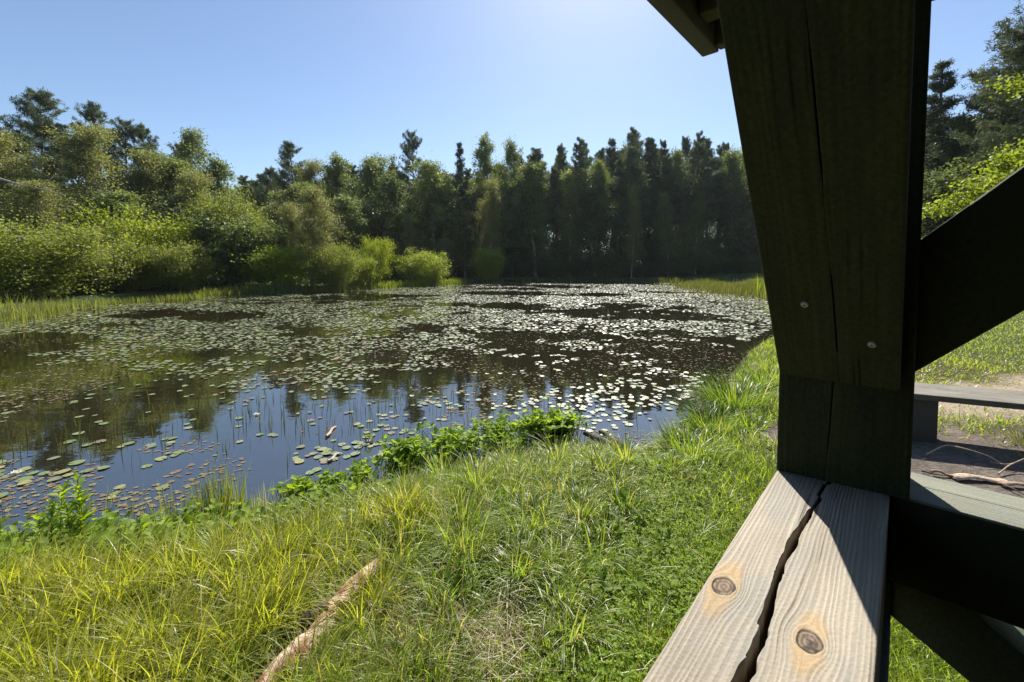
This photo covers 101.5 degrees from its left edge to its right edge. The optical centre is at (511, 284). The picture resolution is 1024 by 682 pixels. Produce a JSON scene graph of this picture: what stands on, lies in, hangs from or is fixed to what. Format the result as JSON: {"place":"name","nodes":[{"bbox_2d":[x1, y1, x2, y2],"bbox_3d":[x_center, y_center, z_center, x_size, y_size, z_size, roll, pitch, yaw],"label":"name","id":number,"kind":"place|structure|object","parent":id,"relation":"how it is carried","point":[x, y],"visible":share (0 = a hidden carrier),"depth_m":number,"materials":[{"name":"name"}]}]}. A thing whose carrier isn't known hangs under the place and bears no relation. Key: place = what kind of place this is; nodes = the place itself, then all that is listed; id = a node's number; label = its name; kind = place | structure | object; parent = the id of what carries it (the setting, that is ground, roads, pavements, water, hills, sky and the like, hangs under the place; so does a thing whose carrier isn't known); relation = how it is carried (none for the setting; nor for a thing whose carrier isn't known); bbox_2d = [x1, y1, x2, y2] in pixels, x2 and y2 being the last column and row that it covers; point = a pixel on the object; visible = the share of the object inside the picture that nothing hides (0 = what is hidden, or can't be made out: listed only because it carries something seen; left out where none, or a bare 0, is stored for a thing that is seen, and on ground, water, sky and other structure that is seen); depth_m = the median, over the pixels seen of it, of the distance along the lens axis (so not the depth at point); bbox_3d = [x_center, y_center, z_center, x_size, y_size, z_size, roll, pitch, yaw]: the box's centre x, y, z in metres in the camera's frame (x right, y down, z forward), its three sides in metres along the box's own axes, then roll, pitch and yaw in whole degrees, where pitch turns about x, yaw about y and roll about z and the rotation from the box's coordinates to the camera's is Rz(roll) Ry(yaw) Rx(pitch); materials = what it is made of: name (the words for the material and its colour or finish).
{"place":"outdoors","nodes":[
{"label":"outdoors","id":0,"kind":"place"},
{"bbox_2d":[0,280,772,532],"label":"water","id":1,"kind":"structure","parent":0,"point":[269,464],"depth_m":7.38,"materials":[{"name":"blue liquid"}]},
{"bbox_2d":[267,457,388,504],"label":"bogbean clump","id":2,"kind":"object","parent":1,"relation":"on","point":[307,482],"visible":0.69,"depth_m":3.50,"materials":[{"name":"green plant"}]},
{"bbox_2d":[0,273,766,523],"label":"reeds","id":3,"kind":"object","parent":1,"relation":"on","point":[748,287],"visible":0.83,"depth_m":17.92,"materials":[{"name":"green plant"}]},
{"bbox_2d":[0,303,769,516],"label":"floating leaf litter","id":4,"kind":"object","parent":1,"relation":"on","point":[123,498],"visible":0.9,"depth_m":4.87,"materials":[{"name":"brown plant"}]},
{"bbox_2d":[0,281,770,501],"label":"lily pads","id":5,"kind":"object","parent":1,"relation":"on","point":[167,323],"visible":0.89,"depth_m":13.23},
{"bbox_2d":[369,407,592,478],"bbox_3d":[-0.272,1.612,4.385,2.338,0.386,0.942,-1,3,-27],"label":"bogbean clump","id":6,"kind":"object","parent":1,"relation":"in","point":[408,449],"visible":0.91,"depth_m":4.25,"materials":[{"name":"green plant"}]},
{"bbox_2d":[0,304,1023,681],"bbox_3d":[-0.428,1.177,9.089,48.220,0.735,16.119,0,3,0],"label":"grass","id":7,"kind":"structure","parent":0,"point":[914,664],"depth_m":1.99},
{"bbox_2d":[0,265,1023,681],"bbox_3d":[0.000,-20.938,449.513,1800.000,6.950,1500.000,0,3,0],"label":"ground","id":8,"kind":"structure","parent":0,"point":[962,459],"depth_m":3.86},
{"bbox_2d":[0,125,63,239],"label":"birch tree","id":9,"kind":"object","parent":8,"relation":"on","point":[7,171],"visible":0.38,"depth_m":29.74,"materials":[{"name":"green plant"}]},
{"bbox_2d":[0,86,81,206],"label":"pine tree","id":10,"kind":"object","parent":8,"relation":"on","point":[45,102],"visible":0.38,"depth_m":38.77,"materials":[{"name":"green plant"}]},
{"bbox_2d":[0,175,90,263],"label":"birch tree","id":11,"kind":"object","parent":8,"relation":"on","point":[37,196],"visible":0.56,"depth_m":26.40,"materials":[{"name":"green plant"}]},
{"bbox_2d":[25,478,72,549],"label":"tall herb","id":12,"kind":"object","parent":8,"relation":"on","point":[44,516],"visible":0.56,"depth_m":2.54,"materials":[{"name":"green plant"}]},
{"bbox_2d":[21,153,77,229],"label":"pine tree","id":13,"kind":"object","parent":8,"relation":"on","point":[54,170],"visible":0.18,"depth_m":33.15,"materials":[{"name":"green plant"}]},
{"bbox_2d":[0,210,134,299],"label":"willow bush","id":14,"kind":"object","parent":8,"relation":"on","point":[18,267],"visible":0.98,"depth_m":20.27,"materials":[{"name":"green plant"}]},
{"bbox_2d":[53,470,99,545],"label":"tall herb","id":15,"kind":"object","parent":8,"relation":"on","point":[77,505],"visible":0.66,"depth_m":2.57,"materials":[{"name":"green plant"}]},
{"bbox_2d":[30,233,141,294],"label":"willow bush","id":16,"kind":"object","parent":8,"relation":"on","point":[91,278],"visible":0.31,"depth_m":23.40,"materials":[{"name":"green plant"}]},
{"bbox_2d":[31,117,150,232],"bbox_3d":[-32.871,-6.957,32.706,7.865,12.316,6.807,3,5,35],"label":"birch tree","id":17,"kind":"object","parent":8,"relation":"on","point":[86,165],"visible":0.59,"depth_m":32.13,"materials":[{"name":"green plant"}]},
{"bbox_2d":[71,100,128,193],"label":"pine tree","id":18,"kind":"object","parent":8,"relation":"on","point":[93,113],"visible":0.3,"depth_m":43.09,"materials":[{"name":"green plant"}]},
{"bbox_2d":[46,221,172,293],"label":"willow bush","id":19,"kind":"object","parent":8,"relation":"on","point":[122,248],"visible":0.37,"depth_m":25.57,"materials":[{"name":"green plant"}]},
{"bbox_2d":[56,186,166,242],"bbox_3d":[-29.273,-3.737,30.439,7.137,6.929,6.629,-2,4,-43],"label":"birch tree","id":20,"kind":"object","parent":8,"relation":"on","point":[125,198],"visible":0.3,"depth_m":30.32,"materials":[{"name":"green plant"}]},
{"bbox_2d":[101,117,141,187],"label":"pine tree","id":21,"kind":"object","parent":8,"relation":"on","point":[125,124],"visible":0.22,"depth_m":45.88,"materials":[{"name":"green plant"}]},
{"bbox_2d":[54,199,212,288],"bbox_3d":[-25.450,-2.655,28.465,7.303,5.910,8.767,0,3,-7],"label":"willow bush","id":22,"kind":"object","parent":8,"relation":"on","point":[169,235],"visible":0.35,"depth_m":27.75,"materials":[{"name":"green plant"}]},
{"bbox_2d":[101,144,176,220],"bbox_3d":[-32.609,-6.653,36.515,6.136,11.512,6.904,1,3,11],"label":"birch tree","id":23,"kind":"object","parent":8,"relation":"on","point":[132,181],"visible":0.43,"depth_m":35.78,"materials":[{"name":"green plant"}]},
{"bbox_2d":[120,122,169,184],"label":"pine tree","id":24,"kind":"object","parent":8,"relation":"on","point":[141,133],"visible":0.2,"depth_m":46.55,"materials":[{"name":"green plant"}]},
{"bbox_2d":[112,143,187,217],"bbox_3d":[-32.591,-6.842,37.940,7.478,11.734,7.808,3,7,1],"label":"birch tree","id":25,"kind":"object","parent":8,"relation":"on","point":[157,166],"visible":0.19,"depth_m":36.92,"materials":[{"name":"green plant"}]},
{"bbox_2d":[125,189,212,244],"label":"alder tree","id":26,"kind":"object","parent":8,"relation":"on","point":[165,207],"visible":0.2,"depth_m":32.61,"materials":[{"name":"green plant"}]},
{"bbox_2d":[116,238,226,290],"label":"willow bush","id":27,"kind":"object","parent":8,"relation":"on","point":[176,271],"visible":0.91,"depth_m":27.01,"materials":[{"name":"green plant"}]},
{"bbox_2d":[146,154,216,204],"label":"birch tree","id":28,"kind":"object","parent":8,"relation":"on","point":[182,163],"visible":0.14,"depth_m":38.27,"materials":[{"name":"green plant"}]},
{"bbox_2d":[153,165,219,278],"bbox_3d":[-26.839,-5.179,35.184,5.298,9.488,7.359,-1,8,-22],"label":"birch tree","id":29,"kind":"object","parent":8,"relation":"on","point":[193,175],"visible":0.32,"depth_m":34.04,"materials":[{"name":"green plant"}]},
{"bbox_2d":[166,125,225,191],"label":"birch tree","id":30,"kind":"object","parent":8,"relation":"on","point":[190,144],"visible":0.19,"depth_m":43.61,"materials":[{"name":"green plant"}]},
{"bbox_2d":[0,470,409,576],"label":"leafy herbs","id":31,"kind":"object","parent":8,"relation":"on","point":[162,522],"visible":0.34,"depth_m":2.73,"materials":[{"name":"green plant"}]},
{"bbox_2d":[153,193,284,285],"bbox_3d":[-21.780,-3.609,32.640,7.831,7.445,7.783,0,3,-17],"label":"alder bush","id":32,"kind":"object","parent":8,"relation":"on","point":[213,226],"visible":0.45,"depth_m":30.97,"materials":[{"name":"green plant"}]},
{"bbox_2d":[167,176,277,284],"bbox_3d":[-22.476,-4.441,33.707,8.140,8.924,7.941,-1,3,-13],"label":"willow bush","id":33,"kind":"object","parent":8,"relation":"on","point":[233,208],"visible":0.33,"depth_m":32.05,"materials":[{"name":"green plant"}]},
{"bbox_2d":[197,156,255,208],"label":"birch tree","id":34,"kind":"object","parent":8,"relation":"on","point":[220,178],"visible":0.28,"depth_m":44.26,"materials":[{"name":"green plant"}]},
{"bbox_2d":[186,212,300,285],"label":"alder bush","id":35,"kind":"object","parent":8,"relation":"on","point":[253,244],"visible":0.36,"depth_m":31.37,"materials":[{"name":"green plant"}]},
{"bbox_2d":[231,242,329,285],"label":"willow bush","id":36,"kind":"object","parent":8,"relation":"on","point":[278,275],"visible":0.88,"depth_m":30.94,"materials":[{"name":"green plant"}]},
{"bbox_2d":[250,199,315,279],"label":"birch tree","id":37,"kind":"object","parent":8,"relation":"on","point":[290,210],"visible":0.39,"depth_m":33.77,"materials":[{"name":"green plant"}]},
{"bbox_2d":[269,140,309,239],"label":"pine tree","id":38,"kind":"object","parent":8,"relation":"on","point":[288,152],"visible":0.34,"depth_m":54.03,"materials":[{"name":"green plant"}]},
{"bbox_2d":[262,180,329,247],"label":"birch tree","id":39,"kind":"object","parent":8,"relation":"on","point":[289,196],"visible":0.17,"depth_m":44.86,"materials":[{"name":"green plant"}]},
{"bbox_2d":[265,183,347,285],"bbox_3d":[-16.099,-3.905,32.782,6.642,8.135,5.487,1,3,-31],"label":"birch tree","id":40,"kind":"object","parent":8,"relation":"on","point":[316,204],"visible":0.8,"depth_m":32.57,"materials":[{"name":"green plant"}]},
{"bbox_2d":[288,154,335,273],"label":"birch tree","id":41,"kind":"object","parent":8,"relation":"on","point":[310,169],"visible":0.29,"depth_m":49.42,"materials":[{"name":"green plant"}]},
{"bbox_2d":[255,558,385,681],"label":"birch log","id":42,"kind":"object","parent":8,"relation":"on","point":[308,644],"visible":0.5,"depth_m":1.76,"materials":[{"name":"brown wood"}]},
{"bbox_2d":[293,240,361,290],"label":"willow bush","id":43,"kind":"object","parent":8,"relation":"on","point":[333,274],"visible":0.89,"depth_m":32.47,"materials":[{"name":"green plant"}]},
{"bbox_2d":[317,151,357,253],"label":"birch tree","id":44,"kind":"object","parent":8,"relation":"on","point":[337,183],"visible":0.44,"depth_m":52.63,"materials":[{"name":"green plant"}]},
{"bbox_2d":[315,194,382,259],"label":"birch tree","id":45,"kind":"object","parent":8,"relation":"on","point":[343,207],"visible":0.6,"depth_m":43.59,"materials":[{"name":"green plant"}]},
{"bbox_2d":[292,549,415,658],"bbox_3d":[-0.710,1.455,1.931,0.590,0.313,0.625,0,3,0],"label":"grass clump","id":46,"kind":"object","parent":8,"relation":"on","point":[337,583],"visible":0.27,"depth_m":1.95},
{"bbox_2d":[337,251,385,285],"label":"willow bush","id":47,"kind":"object","parent":8,"relation":"on","point":[367,269],"visible":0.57,"depth_m":35.50,"materials":[{"name":"green plant"}]},
{"bbox_2d":[339,152,390,248],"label":"birch tree","id":48,"kind":"object","parent":8,"relation":"on","point":[369,169],"visible":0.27,"depth_m":54.47,"materials":[{"name":"green plant"}]},
{"bbox_2d":[327,194,402,258],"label":"alder tree","id":49,"kind":"object","parent":8,"relation":"on","point":[365,205],"visible":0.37,"depth_m":48.22,"materials":[{"name":"green plant"}]},
{"bbox_2d":[356,236,404,282],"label":"willow bush","id":50,"kind":"object","parent":8,"relation":"on","point":[383,254],"visible":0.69,"depth_m":38.13,"materials":[{"name":"green plant"}]},
{"bbox_2d":[0,345,778,681],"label":"sedge grass","id":51,"kind":"structure","parent":8,"relation":"on","point":[264,567],"depth_m":2.00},
{"bbox_2d":[337,495,455,579],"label":"grass clump","id":52,"kind":"object","parent":8,"relation":"on","point":[389,527],"visible":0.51,"depth_m":2.35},
{"bbox_2d":[356,175,438,275],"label":"alder tree","id":53,"kind":"object","parent":8,"relation":"on","point":[392,189],"visible":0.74,"depth_m":50.26,"materials":[{"name":"green plant"}]},
{"bbox_2d":[393,129,427,243],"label":"pine tree","id":54,"kind":"object","parent":8,"relation":"on","point":[409,149],"visible":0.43,"depth_m":56.02,"materials":[{"name":"green plant"}]},
{"bbox_2d":[382,247,452,283],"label":"willow bush","id":55,"kind":"object","parent":8,"relation":"on","point":[430,266],"visible":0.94,"depth_m":41.40,"materials":[{"name":"green plant"}]},
{"bbox_2d":[396,154,459,255],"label":"birch tree","id":56,"kind":"object","parent":8,"relation":"on","point":[433,207],"visible":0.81,"depth_m":51.93,"materials":[{"name":"green plant"}]},
{"bbox_2d":[403,163,475,275],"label":"alder tree","id":57,"kind":"object","parent":8,"relation":"on","point":[453,203],"visible":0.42,"depth_m":53.87,"materials":[{"name":"green plant"}]},
{"bbox_2d":[385,533,503,637],"bbox_3d":[-0.329,1.440,2.025,0.610,0.378,0.605,0,3,0],"label":"grass clump","id":58,"kind":"object","parent":8,"relation":"on","point":[457,580],"visible":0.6,"depth_m":2.04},
{"bbox_2d":[441,141,482,275],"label":"spruce tree","id":59,"kind":"object","parent":8,"relation":"on","point":[460,166],"visible":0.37,"depth_m":56.04,"materials":[{"name":"green plant"}]},
{"bbox_2d":[397,477,529,586],"bbox_3d":[-0.277,1.400,2.421,0.846,0.481,0.830,0,3,0],"label":"grass clump","id":60,"kind":"object","parent":8,"relation":"on","point":[462,516],"visible":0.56,"depth_m":2.42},
{"bbox_2d":[448,210,488,277],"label":"birch tree","id":61,"kind":"object","parent":8,"relation":"on","point":[471,245],"visible":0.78,"depth_m":54.09,"materials":[{"name":"green plant"}]},
{"bbox_2d":[465,131,501,251],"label":"birch tree","id":62,"kind":"object","parent":8,"relation":"on","point":[483,156],"visible":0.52,"depth_m":61.98,"materials":[{"name":"green plant"}]},
{"bbox_2d":[464,245,510,281],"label":"willow bush","id":63,"kind":"object","parent":8,"relation":"on","point":[492,268],"visible":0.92,"depth_m":49.87,"materials":[{"name":"green plant"}]},
{"bbox_2d":[472,174,513,263],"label":"birch tree","id":64,"kind":"object","parent":8,"relation":"on","point":[488,215],"visible":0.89,"depth_m":53.70,"materials":[{"name":"green plant"}]},
{"bbox_2d":[493,134,534,268],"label":"birch tree","id":65,"kind":"object","parent":8,"relation":"on","point":[510,169],"visible":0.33,"depth_m":62.52,"materials":[{"name":"green plant"}]},
{"bbox_2d":[463,514,568,608],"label":"grass clump","id":66,"kind":"object","parent":8,"relation":"on","point":[527,561],"visible":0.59,"depth_m":2.20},
{"bbox_2d":[490,174,546,276],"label":"alder tree","id":67,"kind":"object","parent":8,"relation":"on","point":[515,207],"visible":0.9,"depth_m":57.23,"materials":[{"name":"green plant"}]},
{"bbox_2d":[274,409,777,606],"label":"broadleaf weeds","id":68,"kind":"object","parent":8,"relation":"on","point":[638,584],"visible":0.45,"depth_m":2.29,"materials":[{"name":"green plant"}]},
{"bbox_2d":[471,465,584,556],"bbox_3d":[0.080,1.399,2.576,0.763,0.408,0.787,0,3,0],"label":"grass clump","id":69,"kind":"object","parent":8,"relation":"on","point":[522,491],"visible":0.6,"depth_m":2.63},
{"bbox_2d":[142,456,929,681],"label":"dry straw","id":70,"kind":"object","parent":8,"relation":"on","point":[519,629],"visible":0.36,"depth_m":1.86,"materials":[{"name":"beige plant"}]},
{"bbox_2d":[510,158,563,276],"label":"birch tree","id":71,"kind":"object","parent":8,"relation":"on","point":[539,208],"visible":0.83,"depth_m":59.04,"materials":[{"name":"green plant"}]},
{"bbox_2d":[544,166,570,275],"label":"pine tree","id":72,"kind":"object","parent":8,"relation":"on","point":[555,171],"visible":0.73,"depth_m":60.80,"materials":[{"name":"green plant"}]},
{"bbox_2d":[545,168,591,275],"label":"birch tree","id":73,"kind":"object","parent":8,"relation":"on","point":[568,178],"visible":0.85,"depth_m":60.22,"materials":[{"name":"green plant"}]},
{"bbox_2d":[537,459,619,540],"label":"grass clump","id":74,"kind":"object","parent":8,"relation":"on","point":[586,509],"visible":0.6,"depth_m":2.79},
{"bbox_2d":[222,430,957,681],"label":"clover","id":75,"kind":"object","parent":8,"relation":"on","point":[592,663],"visible":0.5,"depth_m":2.09,"materials":[{"name":"green plant"}]},
{"bbox_2d":[582,158,615,276],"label":"birch tree","id":76,"kind":"object","parent":8,"relation":"on","point":[599,166],"visible":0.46,"depth_m":60.64,"materials":[{"name":"green plant"}]},
{"bbox_2d":[558,168,643,275],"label":"alder tree","id":77,"kind":"object","parent":8,"relation":"on","point":[591,189],"visible":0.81,"depth_m":59.59,"materials":[{"name":"green plant"}]},
{"bbox_2d":[600,157,632,274],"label":"pine tree","id":78,"kind":"object","parent":8,"relation":"on","point":[617,183],"visible":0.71,"depth_m":61.23,"materials":[{"name":"green plant"}]},
{"bbox_2d":[593,470,665,524],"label":"grass clump","id":79,"kind":"object","parent":8,"relation":"on","point":[636,487],"visible":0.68,"depth_m":2.86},
{"bbox_2d":[620,181,648,277],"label":"birch tree","id":80,"kind":"object","parent":8,"relation":"on","point":[635,215],"visible":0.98,"depth_m":57.53,"materials":[{"name":"green plant"}]},
{"bbox_2d":[612,146,658,276],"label":"pine tree","id":81,"kind":"object","parent":8,"relation":"on","point":[631,154],"visible":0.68,"depth_m":60.98,"materials":[{"name":"green plant"}]},
{"bbox_2d":[623,159,685,260],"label":"alder tree","id":82,"kind":"object","parent":8,"relation":"on","point":[655,175],"visible":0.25,"depth_m":64.72,"materials":[{"name":"green plant"}]},
{"bbox_2d":[649,192,680,275],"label":"birch tree","id":83,"kind":"object","parent":8,"relation":"on","point":[665,230],"visible":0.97,"depth_m":59.85,"materials":[{"name":"green plant"}]},
{"bbox_2d":[652,152,686,260],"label":"pine tree","id":84,"kind":"object","parent":8,"relation":"on","point":[663,182],"visible":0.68,"depth_m":62.58,"materials":[{"name":"green plant"}]},
{"bbox_2d":[638,413,729,459],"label":"grass tussock","id":85,"kind":"object","parent":8,"relation":"on","point":[674,437],"depth_m":4.07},
{"bbox_2d":[665,145,702,253],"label":"birch tree","id":86,"kind":"object","parent":8,"relation":"on","point":[677,156],"visible":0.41,"depth_m":64.69,"materials":[{"name":"green plant"}]},
{"bbox_2d":[673,177,717,273],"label":"birch tree","id":87,"kind":"object","parent":8,"relation":"on","point":[696,221],"visible":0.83,"depth_m":60.05,"materials":[{"name":"green plant"}]},
{"bbox_2d":[672,141,723,273],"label":"pine tree","id":88,"kind":"object","parent":8,"relation":"on","point":[699,166],"visible":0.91,"depth_m":60.12,"materials":[{"name":"green plant"}]},
{"bbox_2d":[659,389,769,437],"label":"grass tussock","id":89,"kind":"object","parent":8,"relation":"on","point":[698,416],"depth_m":4.64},
{"bbox_2d":[703,159,737,244],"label":"pine tree","id":90,"kind":"object","parent":8,"relation":"on","point":[717,179],"visible":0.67,"depth_m":63.51,"materials":[{"name":"green plant"}]},
{"bbox_2d":[671,363,778,416],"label":"grass tussock","id":91,"kind":"object","parent":8,"relation":"on","point":[715,395],"depth_m":5.28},
{"bbox_2d":[711,145,755,256],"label":"birch tree","id":92,"kind":"object","parent":8,"relation":"on","point":[731,166],"visible":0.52,"depth_m":62.69,"materials":[{"name":"green plant"}]},
{"bbox_2d":[715,174,759,259],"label":"alder tree","id":93,"kind":"object","parent":8,"relation":"on","point":[749,236],"visible":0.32,"depth_m":60.53,"materials":[{"name":"green plant"}]},
{"bbox_2d":[643,0,1023,681],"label":"timber shelter","id":94,"kind":"object","parent":8,"relation":"on","point":[851,536],"visible":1,"depth_m":0.67,"materials":[{"name":"wood"}]},
{"bbox_2d":[921,164,978,237],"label":"alder tree","id":95,"kind":"object","parent":8,"relation":"on","point":[926,184],"visible":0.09,"depth_m":24.58,"materials":[{"name":"green plant"}]},
{"bbox_2d":[924,57,980,234],"bbox_3d":[28.212,-7.245,26.427,7.282,14.496,7.664,-1,2,-7],"label":"spruce tree","id":96,"kind":"object","parent":8,"relation":"on","point":[940,105],"visible":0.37,"depth_m":26.51,"materials":[{"name":"green plant"}]},
{"bbox_2d":[921,150,992,235],"bbox_3d":[26.471,-3.761,23.963,7.684,7.807,8.268,2,3,30],"label":"alder tree","id":97,"kind":"object","parent":8,"relation":"on","point":[964,170],"visible":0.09,"depth_m":23.41,"materials":[{"name":"green plant"}]},
{"bbox_2d":[912,382,1023,443],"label":"plank bench","id":98,"kind":"object","parent":8,"relation":"on","point":[928,397],"visible":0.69,"depth_m":3.82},
{"bbox_2d":[922,70,1023,219],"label":"oak tree","id":99,"kind":"object","parent":8,"relation":"on","point":[1004,168],"visible":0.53,"depth_m":6.13,"materials":[{"name":"green plant"}]},
{"bbox_2d":[924,106,1022,222],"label":"alder tree","id":100,"kind":"object","parent":8,"relation":"on","point":[970,127],"visible":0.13,"depth_m":24.80,"materials":[{"name":"green plant"}]},
{"bbox_2d":[924,61,1023,233],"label":"pine tree","id":101,"kind":"object","parent":8,"relation":"on","point":[953,121],"visible":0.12,"depth_m":24.95,"materials":[{"name":"green plant"}]},
{"bbox_2d":[948,3,1023,216],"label":"pine tree","id":102,"kind":"object","parent":8,"relation":"on","point":[990,125],"visible":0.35,"depth_m":21.15,"materials":[{"name":"green plant"}]},
{"bbox_2d":[965,0,1023,194],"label":"pine tree","id":103,"kind":"object","parent":8,"relation":"on","point":[1004,27],"visible":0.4,"depth_m":20.25,"materials":[{"name":"green plant"}]},
{"bbox_2d":[0,0,1023,250],"label":"sky","id":104,"kind":"structure","parent":0,"point":[346,77],"materials":[{"name":"blue"}]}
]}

